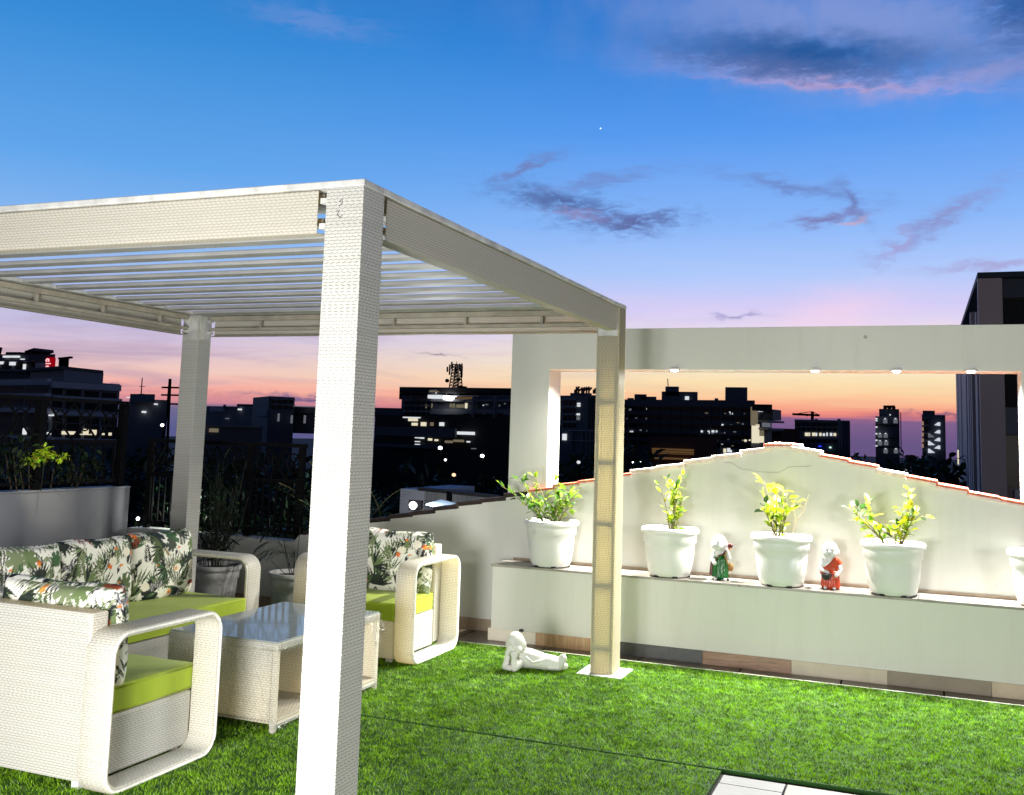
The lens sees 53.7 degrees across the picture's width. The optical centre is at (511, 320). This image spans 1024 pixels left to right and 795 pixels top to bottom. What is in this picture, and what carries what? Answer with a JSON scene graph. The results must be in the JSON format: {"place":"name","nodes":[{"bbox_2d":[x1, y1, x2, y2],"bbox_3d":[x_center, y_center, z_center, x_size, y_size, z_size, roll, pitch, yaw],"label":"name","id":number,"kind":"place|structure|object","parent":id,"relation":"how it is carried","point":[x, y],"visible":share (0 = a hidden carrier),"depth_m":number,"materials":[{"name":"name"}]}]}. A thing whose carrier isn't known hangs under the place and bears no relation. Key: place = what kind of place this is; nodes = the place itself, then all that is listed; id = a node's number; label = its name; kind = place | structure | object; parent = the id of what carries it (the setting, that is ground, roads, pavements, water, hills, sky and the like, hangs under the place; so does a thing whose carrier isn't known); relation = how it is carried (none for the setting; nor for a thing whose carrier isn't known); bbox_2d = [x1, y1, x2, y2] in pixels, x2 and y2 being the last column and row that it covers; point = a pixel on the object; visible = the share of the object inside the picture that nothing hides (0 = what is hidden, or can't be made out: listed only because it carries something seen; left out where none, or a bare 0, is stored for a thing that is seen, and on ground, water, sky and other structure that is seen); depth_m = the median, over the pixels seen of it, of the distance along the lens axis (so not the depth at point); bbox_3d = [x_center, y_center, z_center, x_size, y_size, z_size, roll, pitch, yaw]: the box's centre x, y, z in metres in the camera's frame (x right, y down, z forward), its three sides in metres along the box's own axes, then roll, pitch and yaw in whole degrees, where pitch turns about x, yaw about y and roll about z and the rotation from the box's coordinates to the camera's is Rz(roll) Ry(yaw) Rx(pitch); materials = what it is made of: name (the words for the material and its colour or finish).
{"place":"outdoors","nodes":[
{"label":"outdoors","id":0,"kind":"place"},
{"bbox_2d":[0,347,55,378],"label":"building","id":1,"kind":"structure","parent":0,"point":[14,365],"depth_m":123.18,"materials":[{"name":"black"}]},
{"bbox_2d":[0,356,121,488],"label":"building","id":2,"kind":"structure","parent":0,"point":[62,379],"depth_m":81.13,"materials":[{"name":"concrete"}]},
{"bbox_2d":[62,431,75,434],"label":"lit window","id":3,"kind":"structure","parent":2,"relation":"in","point":[63,432],"depth_m":79.77,"materials":[{"name":"white glass"}]},
{"bbox_2d":[125,394,166,516],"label":"building","id":4,"kind":"structure","parent":0,"point":[147,415],"depth_m":151.38,"materials":[{"name":"concrete"}]},
{"bbox_2d":[205,404,252,425],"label":"building","id":5,"kind":"structure","parent":0,"point":[239,415],"depth_m":136.80,"materials":[{"name":"concrete"}]},
{"bbox_2d":[202,425,261,493],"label":"building","id":6,"kind":"structure","parent":0,"point":[233,433],"depth_m":56.46,"materials":[{"name":"black"}]},
{"bbox_2d":[209,428,218,431],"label":"lit window","id":7,"kind":"structure","parent":6,"relation":"in","point":[210,429],"depth_m":56.21,"materials":[{"name":"white glass"}]},
{"bbox_2d":[223,509,293,538],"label":"shrub","id":8,"kind":"object","parent":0,"point":[257,525],"visible":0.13,"depth_m":9.87,"materials":[{"name":"green plant"}]},
{"bbox_2d":[251,396,402,485],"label":"building","id":9,"kind":"structure","parent":0,"point":[279,419],"depth_m":83.99,"materials":[{"name":"concrete"}]},
{"bbox_2d":[409,500,422,510],"bbox_3d":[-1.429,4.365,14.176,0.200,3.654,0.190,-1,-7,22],"label":"floodlight","id":10,"kind":"object","parent":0,"point":[414,505],"visible":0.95,"depth_m":14.35,"materials":[{"name":"white metal"}]},
{"bbox_2d":[371,415,509,508],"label":"building","id":11,"kind":"structure","parent":0,"point":[465,442],"depth_m":60.47,"materials":[{"name":"black"}]},
{"bbox_2d":[408,418,417,420],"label":"window","id":12,"kind":"structure","parent":11,"relation":"in","point":[409,419],"depth_m":61.65,"materials":[{"name":"white glass"}]},
{"bbox_2d":[426,500,455,506],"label":"roof panel","id":13,"kind":"structure","parent":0,"point":[438,503],"depth_m":13.96,"materials":[{"name":"white"}]},
{"bbox_2d":[399,485,501,512],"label":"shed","id":14,"kind":"structure","parent":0,"point":[454,493],"depth_m":16.49,"materials":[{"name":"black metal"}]},
{"bbox_2d":[399,387,510,417],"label":"building","id":15,"kind":"structure","parent":0,"point":[457,402],"depth_m":89.78,"materials":[{"name":"concrete"}]},
{"bbox_2d":[456,404,463,407],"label":"window","id":16,"kind":"structure","parent":15,"relation":"in","point":[457,405],"depth_m":89.64,"materials":[{"name":"white glass"}]},
{"bbox_2d":[445,361,466,387],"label":"antenna tower","id":17,"kind":"structure","parent":0,"point":[458,368],"depth_m":96.69,"materials":[{"name":"black metal"}]},
{"bbox_2d":[0,0,1023,458],"label":"sky","id":18,"kind":"structure","parent":0,"point":[681,163],"materials":[{"name":"blue"}]},
{"bbox_2d":[113,436,957,526],"bbox_3d":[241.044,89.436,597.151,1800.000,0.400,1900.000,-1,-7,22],"label":"ground","id":19,"kind":"structure","parent":0,"point":[868,459],"depth_m":875.98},
{"bbox_2d":[0,453,81,489],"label":"tree","id":20,"kind":"object","parent":19,"relation":"on","point":[26,486],"visible":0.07,"depth_m":34.80,"materials":[{"name":"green plant"}]},
{"bbox_2d":[41,444,162,521],"bbox_3d":[-16.334,11.043,37.666,4.801,12.806,7.517,6,-8,-31],"label":"tree","id":21,"kind":"object","parent":19,"relation":"on","point":[131,464],"visible":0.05,"depth_m":37.00,"materials":[{"name":"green plant"}]},
{"bbox_2d":[77,445,223,527],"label":"tree","id":22,"kind":"object","parent":19,"relation":"on","point":[139,469],"visible":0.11,"depth_m":40.46,"materials":[{"name":"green plant"}]},
{"bbox_2d":[160,423,163,467],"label":"street lamp","id":23,"kind":"object","parent":19,"relation":"on","point":[162,424],"visible":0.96,"depth_m":62.13,"materials":[{"name":"black metal"}]},
{"bbox_2d":[161,379,178,487],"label":"utility pole","id":24,"kind":"object","parent":19,"relation":"on","point":[169,395],"visible":0.56,"depth_m":173.70,"materials":[{"name":"black metal"}]},
{"bbox_2d":[129,468,307,535],"bbox_3d":[-8.422,10.364,28.388,4.853,12.537,4.739,-1,-7,22],"label":"tree","id":25,"kind":"object","parent":19,"relation":"on","point":[160,502],"visible":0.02,"depth_m":28.04,"materials":[{"name":"black plant"}]},
{"bbox_2d":[200,446,311,538],"bbox_3d":[-5.609,9.758,25.013,4.872,13.149,5.933,-4,-8,40],"label":"tree","id":26,"kind":"object","parent":19,"relation":"on","point":[263,475],"visible":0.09,"depth_m":25.11,"materials":[{"name":"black plant"}]},
{"bbox_2d":[254,443,312,515],"bbox_3d":[-7.883,11.246,38.556,6.437,13.122,6.046,-4,-9,42],"label":"tree","id":27,"kind":"object","parent":19,"relation":"on","point":[309,458],"depth_m":36.58,"materials":[{"name":"black plant"}]},
{"bbox_2d":[370,456,456,517],"bbox_3d":[-3.444,9.998,25.847,4.684,12.993,5.115,1,-7,9],"label":"tree","id":28,"kind":"object","parent":19,"relation":"on","point":[387,490],"visible":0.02,"depth_m":26.66,"materials":[{"name":"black plant"}]},
{"bbox_2d":[371,478,495,515],"bbox_3d":[-2.223,10.968,30.821,5.313,12.268,4.735,-1,-7,22],"label":"tree","id":29,"kind":"object","parent":19,"relation":"on","point":[491,485],"visible":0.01,"depth_m":31.80,"materials":[{"name":"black plant"}]},
{"bbox_2d":[438,445,442,483],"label":"street lamp","id":30,"kind":"object","parent":19,"relation":"on","point":[440,447],"visible":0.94,"depth_m":43.98,"materials":[{"name":"black metal"}]},
{"bbox_2d":[444,457,447,481],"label":"street lamp","id":31,"kind":"object","parent":19,"relation":"on","point":[446,463],"visible":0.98,"depth_m":41.67,"materials":[{"name":"black metal"}]},
{"bbox_2d":[448,473,505,494],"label":"tree","id":32,"kind":"object","parent":19,"relation":"on","point":[480,478],"visible":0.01,"depth_m":32.13,"materials":[{"name":"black plant"}]},
{"bbox_2d":[480,453,484,475],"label":"street lamp","id":33,"kind":"object","parent":19,"relation":"on","point":[482,455],"visible":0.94,"depth_m":43.22,"materials":[{"name":"black metal"}]},
{"bbox_2d":[558,463,593,482],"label":"tree","id":34,"kind":"object","parent":19,"relation":"on","point":[563,470],"visible":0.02,"depth_m":33.05,"materials":[{"name":"black plant"}]},
{"bbox_2d":[577,458,580,480],"bbox_3d":[1.877,10.698,30.520,0.118,12.980,0.229,-1,-7,22],"label":"street lamp","id":35,"kind":"object","parent":19,"relation":"on","point":[579,468],"visible":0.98,"depth_m":31.22,"materials":[{"name":"black metal"}]},
{"bbox_2d":[558,438,667,480],"bbox_3d":[2.830,10.745,34.223,5.480,13.792,4.244,2,-7,0],"label":"tree","id":36,"kind":"object","parent":19,"relation":"on","point":[635,464],"visible":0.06,"depth_m":34.52,"materials":[{"name":"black plant"}]},
{"bbox_2d":[751,404,783,448],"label":"building","id":37,"kind":"structure","parent":19,"relation":"on","point":[764,417],"depth_m":73.41,"materials":[{"name":"black"}]},
{"bbox_2d":[759,436,763,442],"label":"lit window","id":38,"kind":"structure","parent":37,"relation":"in","point":[761,438],"depth_m":73.50,"materials":[{"name":"white glass"}]},
{"bbox_2d":[762,423,770,426],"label":"lit window","id":39,"kind":"structure","parent":37,"relation":"in","point":[763,424],"depth_m":74.42,"materials":[{"name":"white glass"}]},
{"bbox_2d":[792,411,819,419],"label":"tower crane","id":40,"kind":"object","parent":19,"relation":"on","point":[812,414],"visible":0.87,"depth_m":163.17,"materials":[{"name":"black metal"}]},
{"bbox_2d":[837,453,865,460],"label":"tree","id":41,"kind":"object","parent":19,"relation":"on","point":[855,455],"visible":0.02,"depth_m":54.90,"materials":[{"name":"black plant"}]},
{"bbox_2d":[880,463,898,470],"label":"tree","id":42,"kind":"object","parent":19,"relation":"on","point":[891,467],"depth_m":56.33,"materials":[{"name":"black plant"}]},
{"bbox_2d":[881,446,949,482],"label":"tree","id":43,"kind":"object","parent":19,"relation":"on","point":[913,458],"visible":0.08,"depth_m":57.79,"materials":[{"name":"black plant"}]},
{"bbox_2d":[900,456,960,485],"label":"tree","id":44,"kind":"object","parent":19,"relation":"on","point":[917,473],"visible":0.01,"depth_m":28.25,"materials":[{"name":"black plant"}]},
{"bbox_2d":[905,452,966,486],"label":"tree","id":45,"kind":"object","parent":19,"relation":"on","point":[951,479],"visible":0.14,"depth_m":40.44,"materials":[{"name":"black plant"}]},
{"bbox_2d":[558,386,595,479],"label":"building","id":46,"kind":"structure","parent":0,"point":[577,422],"depth_m":78.43,"materials":[{"name":"black"}]},
{"bbox_2d":[562,434,566,439],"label":"window","id":47,"kind":"structure","parent":46,"relation":"in","point":[564,436],"depth_m":79.09,"materials":[{"name":"white glass"}]},
{"bbox_2d":[649,436,716,466],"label":"building","id":48,"kind":"structure","parent":0,"point":[679,450],"depth_m":60.07,"materials":[{"name":"black"}]},
{"bbox_2d":[623,379,754,470],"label":"building","id":49,"kind":"structure","parent":0,"point":[675,412],"depth_m":77.58,"materials":[{"name":"black metal"}]},
{"bbox_2d":[475,630,944,794],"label":"terrace floor","id":50,"kind":"structure","parent":0,"point":[718,781],"depth_m":4.84,"materials":[{"name":"tile"}]},
{"bbox_2d":[0,485,129,546],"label":"parapet wall","id":51,"kind":"structure","parent":50,"relation":"on","point":[39,517],"depth_m":9.08,"materials":[{"name":"grey paint"}]},
{"bbox_2d":[21,442,69,490],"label":"plant","id":52,"kind":"object","parent":51,"relation":"on","point":[45,452],"visible":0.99,"depth_m":8.75,"materials":[{"name":"green plant"}]},
{"bbox_2d":[0,394,129,489],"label":"metal railing","id":53,"kind":"object","parent":51,"relation":"on","point":[41,403],"visible":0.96,"depth_m":9.23,"materials":[{"name":"black metal"}]},
{"bbox_2d":[0,431,106,490],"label":"climbing plant","id":54,"kind":"object","parent":53,"relation":"attached to","point":[17,471],"visible":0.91,"depth_m":8.87,"materials":[{"name":"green plant"}]},
{"bbox_2d":[0,640,1023,794],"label":"turf mat","id":55,"kind":"object","parent":50,"relation":"on","point":[759,775],"visible":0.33,"depth_m":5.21,"materials":[{"name":"green plastic"}]},
{"bbox_2d":[0,574,222,794],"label":"wicker armchair","id":56,"kind":"object","parent":55,"relation":"on","point":[88,701],"visible":1,"depth_m":4.58,"materials":[{"name":"wicker"}]},
{"bbox_2d":[0,528,260,658],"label":"wicker sofa","id":57,"kind":"object","parent":55,"relation":"on","point":[151,572],"visible":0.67,"depth_m":6.67,"materials":[{"name":"fabric"}]},
{"bbox_2d":[167,602,382,733],"bbox_3d":[-1.356,2.007,5.965,0.776,0.473,1.126,-1,-7,22],"label":"coffee table","id":58,"kind":"object","parent":55,"relation":"on","point":[261,664],"visible":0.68,"depth_m":5.55,"materials":[{"name":"beige wicker"}]},
{"bbox_2d":[0,179,632,794],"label":"pergola","id":59,"kind":"object","parent":55,"relation":"on","point":[350,311],"visible":0.95,"depth_m":4.54,"materials":[{"name":"white metal"}]},
{"bbox_2d":[293,527,460,664],"bbox_3d":[-0.994,1.995,7.501,0.995,0.868,0.765,-1,-7,22],"label":"wicker armchair","id":60,"kind":"object","parent":55,"relation":"on","point":[406,595],"visible":0.66,"depth_m":7.50,"materials":[{"name":"wicker"}]},
{"bbox_2d":[502,631,567,671],"bbox_3d":[0.161,2.271,6.944,0.446,0.255,0.190,1,-7,8],"label":"reclining statue","id":61,"kind":"object","parent":55,"relation":"on","point":[519,653],"visible":1,"depth_m":6.91,"materials":[{"name":"white ceramic"}]},
{"bbox_2d":[127,442,1023,630],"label":"gable wall","id":62,"kind":"structure","parent":50,"relation":"on","point":[966,536],"depth_m":7.68,"materials":[{"name":"white paint"}]},
{"bbox_2d":[136,516,142,526],"bbox_3d":[-3.654,1.964,9.904,0.068,0.108,0.080,-1,-7,22],"label":"garden spotlight","id":63,"kind":"object","parent":62,"relation":"on","point":[139,519],"visible":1,"depth_m":9.89,"materials":[{"name":"black metal"}]},
{"bbox_2d":[134,485,221,531],"bbox_3d":[-3.337,2.214,10.161,0.965,1.102,0.541,-1,-7,22],"label":"shrub","id":64,"kind":"object","parent":62,"relation":"attached to","point":[136,523],"visible":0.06,"depth_m":10.21,"materials":[{"name":"green plant"}]},
{"bbox_2d":[142,438,307,539],"bbox_3d":[-2.755,1.582,9.629,1.830,0.870,0.050,-1,-7,22],"label":"metal railing","id":65,"kind":"object","parent":62,"relation":"on","point":[250,478],"visible":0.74,"depth_m":9.51,"materials":[{"name":"black metal"}]},
{"bbox_2d":[199,489,262,534],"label":"shrub","id":66,"kind":"object","parent":62,"relation":"attached to","point":[252,516],"visible":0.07,"depth_m":10.03,"materials":[{"name":"green plant"}]},
{"bbox_2d":[264,462,312,538],"bbox_3d":[-1.906,2.057,9.682,0.923,1.395,0.536,0,-7,13],"label":"shrub","id":67,"kind":"object","parent":62,"relation":"attached to","point":[305,528],"visible":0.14,"depth_m":9.71,"materials":[{"name":"green plant"}]},
{"bbox_2d":[267,461,409,529],"bbox_3d":[-1.516,1.818,9.659,1.613,0.956,1.676,2,-7,-1],"label":"garden palm","id":68,"kind":"object","parent":62,"relation":"attached to","point":[309,504],"visible":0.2,"depth_m":9.41,"materials":[{"name":"green plant"}]},
{"bbox_2d":[370,490,439,518],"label":"garden palm","id":69,"kind":"object","parent":62,"relation":"attached to","point":[383,505],"visible":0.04,"depth_m":9.63,"materials":[{"name":"green plant"}]},
{"bbox_2d":[508,324,1023,501],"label":"frame wall","id":70,"kind":"structure","parent":62,"relation":"on","point":[541,363],"depth_m":7.84,"materials":[{"name":"white paint"}]},
{"bbox_2d":[670,368,678,371],"bbox_3d":[1.284,0.389,8.001,0.072,0.028,0.072,-1,-7,22],"label":"downlight","id":71,"kind":"object","parent":70,"relation":"attached to","point":[674,369],"visible":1,"depth_m":7.97,"materials":[{"name":"white"}]},
{"bbox_2d":[810,368,819,371],"bbox_3d":[2.277,0.374,7.603,0.072,0.028,0.072,-1,-7,22],"label":"downlight","id":72,"kind":"object","parent":70,"relation":"attached to","point":[814,370],"visible":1,"depth_m":7.58,"materials":[{"name":"white"}]},
{"bbox_2d":[891,369,901,372],"bbox_3d":[2.807,0.366,7.390,0.072,0.028,0.072,-1,-7,22],"label":"downlight","id":73,"kind":"object","parent":70,"relation":"attached to","point":[896,370],"visible":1,"depth_m":7.37,"materials":[{"name":"white"}]},
{"bbox_2d":[966,369,976,372],"bbox_3d":[3.268,0.360,7.205,0.072,0.028,0.072,-1,-7,22],"label":"downlight","id":74,"kind":"object","parent":70,"relation":"attached to","point":[971,370],"visible":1,"depth_m":7.18,"materials":[{"name":"white"}]},
{"bbox_2d":[258,606,1023,704],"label":"floor tiles","id":75,"kind":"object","parent":50,"relation":"on","point":[470,635],"visible":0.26,"depth_m":7.14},
{"bbox_2d":[195,445,254,596],"bbox_3d":[-2.657,1.843,9.104,0.593,1.438,0.589,8,-9,-42],"label":"potted plant","id":76,"kind":"object","parent":75,"relation":"on","point":[216,577],"visible":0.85,"depth_m":9.01,"materials":[{"name":"black plant"}]},
{"bbox_2d":[228,523,300,604],"bbox_3d":[-2.065,2.151,8.804,0.827,0.794,0.990,3,-7,-7],"label":"potted plant","id":77,"kind":"object","parent":75,"relation":"on","point":[281,582],"visible":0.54,"depth_m":8.57,"materials":[{"name":"green plant"}]},
{"bbox_2d":[488,557,1023,699],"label":"planter ledge","id":78,"kind":"object","parent":75,"relation":"on","point":[963,643],"visible":0.89,"depth_m":7.17,"materials":[{"name":"white paint"}]},
{"bbox_2d":[496,471,582,568],"bbox_3d":[0.204,1.565,8.028,0.657,0.742,0.434,2,-7,-6],"label":"potted plant","id":79,"kind":"object","parent":78,"relation":"on","point":[550,542],"visible":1,"depth_m":7.91,"materials":[{"name":"green plant"}]},
{"bbox_2d":[641,469,698,578],"bbox_3d":[1.200,1.526,7.683,0.434,0.803,0.434,-1,-7,22],"label":"potted plant","id":80,"kind":"object","parent":78,"relation":"on","point":[669,550],"visible":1,"depth_m":7.52,"materials":[{"name":"green plant"}]},
{"bbox_2d":[709,535,733,580],"bbox_3d":[1.558,1.765,7.517,0.177,0.346,0.132,-1,-7,22],"label":"monk figurine","id":81,"kind":"object","parent":78,"relation":"on","point":[720,567],"visible":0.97,"depth_m":7.48,"materials":[{"name":"green ceramic"}]},
{"bbox_2d":[751,473,812,587],"bbox_3d":[1.961,1.517,7.366,0.434,0.796,0.434,-1,-7,22],"label":"potted plant","id":82,"kind":"object","parent":78,"relation":"on","point":[781,558],"visible":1,"depth_m":7.22,"materials":[{"name":"green plant"}]},
{"bbox_2d":[818,541,841,589],"bbox_3d":[2.265,1.756,7.221,0.164,0.357,0.148,3,-7,-11],"label":"monk figurine","id":83,"kind":"object","parent":78,"relation":"on","point":[830,567],"visible":0.95,"depth_m":7.19,"materials":[{"name":"red ceramic"}]},
{"bbox_2d":[842,485,933,597],"bbox_3d":[2.634,1.525,7.098,0.453,0.760,0.505,6,-8,-31],"label":"potted plant","id":84,"kind":"object","parent":78,"relation":"on","point":[893,566],"visible":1,"depth_m":6.94,"materials":[{"name":"green plant"}]},
{"bbox_2d":[1006,548,1023,604],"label":"potted plant","id":85,"kind":"object","parent":78,"relation":"on","point":[1016,556],"visible":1,"depth_m":6.68,"materials":[{"name":"white ceramic"}]},
{"bbox_2d":[459,641,1023,706],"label":"turf edge strip","id":86,"kind":"object","parent":50,"relation":"on","point":[770,676],"visible":0.22,"depth_m":6.90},
{"bbox_2d":[712,775,852,794],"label":"paving","id":87,"kind":"structure","parent":50,"relation":"on","point":[730,785],"depth_m":4.72,"materials":[{"name":"grey tile"}]},
{"bbox_2d":[772,428,798,443],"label":"building","id":88,"kind":"structure","parent":0,"point":[789,435],"depth_m":96.92,"materials":[{"name":"concrete"}]},
{"bbox_2d":[795,419,849,457],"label":"building","id":89,"kind":"structure","parent":0,"point":[830,437],"depth_m":106.64,"materials":[{"name":"black"}]},
{"bbox_2d":[875,405,901,469],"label":"building","id":90,"kind":"structure","parent":0,"point":[887,437],"depth_m":123.12,"materials":[{"name":"black"}]},
{"bbox_2d":[922,411,945,480],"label":"building","id":91,"kind":"structure","parent":0,"point":[933,436],"depth_m":102.74,"materials":[{"name":"concrete"}]},
{"bbox_2d":[956,271,1023,499],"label":"building","id":92,"kind":"structure","parent":0,"point":[987,428],"depth_m":27.32,"materials":[{"name":"concrete"}]}
]}

